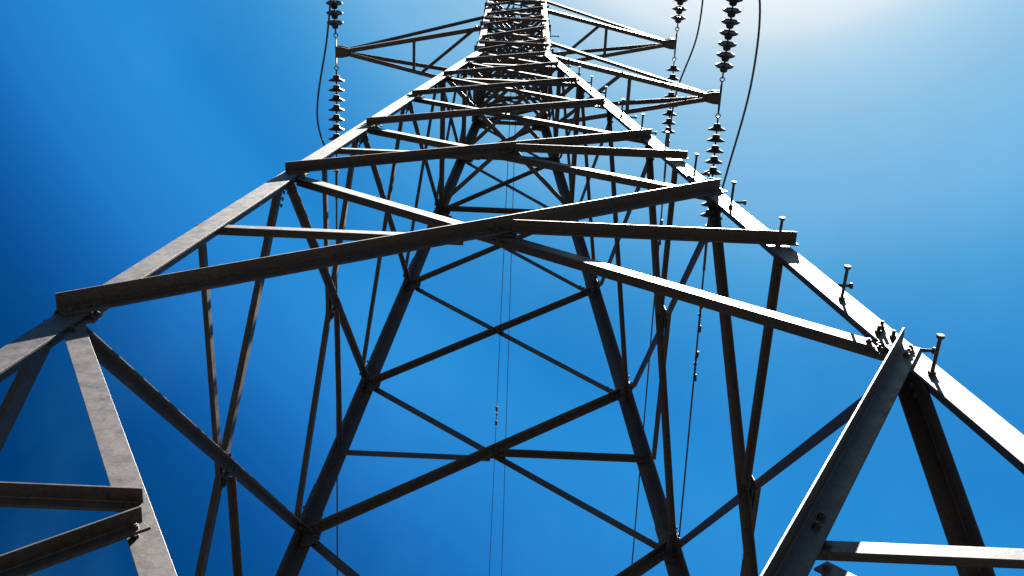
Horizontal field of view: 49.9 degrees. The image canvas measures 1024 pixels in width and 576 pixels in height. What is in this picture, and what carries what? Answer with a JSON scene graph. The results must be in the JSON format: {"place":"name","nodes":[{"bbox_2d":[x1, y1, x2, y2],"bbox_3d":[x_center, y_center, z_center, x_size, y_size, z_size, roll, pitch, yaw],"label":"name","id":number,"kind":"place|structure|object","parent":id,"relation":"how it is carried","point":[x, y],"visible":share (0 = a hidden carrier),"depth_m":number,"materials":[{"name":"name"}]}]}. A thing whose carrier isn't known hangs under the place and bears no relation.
{"place":"outdoors","nodes":[
{"label":"outdoors","id":0,"kind":"place"},
{"bbox_2d":[0,0,1023,575],"label":"sky","id":1,"kind":"structure","parent":0,"point":[888,135],"materials":[{"name":"blue"}]},
{"label":"ground","id":2,"kind":"structure","parent":0,"visible":0},
{"bbox_2d":[0,0,1023,575],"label":"lattice pylon","id":3,"kind":"object","parent":2,"relation":"on","point":[910,376],"visible":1,"depth_m":6.16,"materials":[{"name":"metal"}]},
{"bbox_2d":[326,0,342,39],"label":"insulator string","id":4,"kind":"object","parent":3,"relation":"attached to","point":[334,15],"visible":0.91,"depth_m":16.70,"materials":[{"name":"ceramic"}]},
{"bbox_2d":[316,0,337,575],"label":"overhead wire","id":5,"kind":"object","parent":4,"relation":"hanging from","point":[336,170],"visible":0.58,"depth_m":16.56,"materials":[{"name":"metal"}]},
{"bbox_2d":[328,64,344,173],"bbox_3d":[-2.759,-2.667,17.305,0.254,0.389,1.735,2,-67,0],"label":"insulator string","id":6,"kind":"object","parent":3,"relation":"attached to","point":[336,98],"visible":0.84,"depth_m":17.19,"materials":[{"name":"ceramic"}]},
{"bbox_2d":[489,102,510,574],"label":"earth wire","id":7,"kind":"object","parent":3,"relation":"attached to","point":[496,407],"visible":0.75,"depth_m":24.91,"materials":[{"name":"metal"}]},
{"bbox_2d":[501,12,518,575],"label":"earth wire","id":8,"kind":"object","parent":3,"relation":"attached to","point":[507,376],"visible":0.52,"depth_m":24.82,"materials":[{"name":"metal"}]},
{"bbox_2d":[661,55,680,148],"bbox_3d":[2.748,-3.180,19.085,0.254,0.369,1.738,2,-67,0],"label":"insulator string","id":9,"kind":"object","parent":3,"relation":"attached to","point":[673,68],"visible":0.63,"depth_m":18.98,"materials":[{"name":"ceramic"}]},
{"bbox_2d":[671,0,687,32],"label":"insulator string","id":10,"kind":"object","parent":3,"relation":"attached to","point":[679,10],"visible":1,"depth_m":18.49,"materials":[{"name":"ceramic"}]},
{"bbox_2d":[631,0,703,564],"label":"overhead wire","id":11,"kind":"object","parent":10,"relation":"attached to","point":[661,219],"visible":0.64,"depth_m":19.63,"materials":[{"name":"metal"}]},
{"bbox_2d":[700,111,725,242],"bbox_3d":[2.819,-1.564,15.483,0.254,0.409,1.886,2,-67,0],"label":"insulator string","id":12,"kind":"object","parent":3,"relation":"attached to","point":[715,149],"visible":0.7,"depth_m":15.33,"materials":[{"name":"ceramic"}]},
{"bbox_2d":[715,0,742,84],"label":"insulator string","id":13,"kind":"object","parent":3,"relation":"attached to","point":[727,45],"visible":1,"depth_m":14.72,"materials":[{"name":"ceramic"}]},
{"bbox_2d":[679,0,760,539],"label":"overhead wire","id":14,"kind":"object","parent":13,"relation":"hanging from","point":[706,243],"visible":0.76,"depth_m":15.85,"materials":[{"name":"metal"}]}
]}

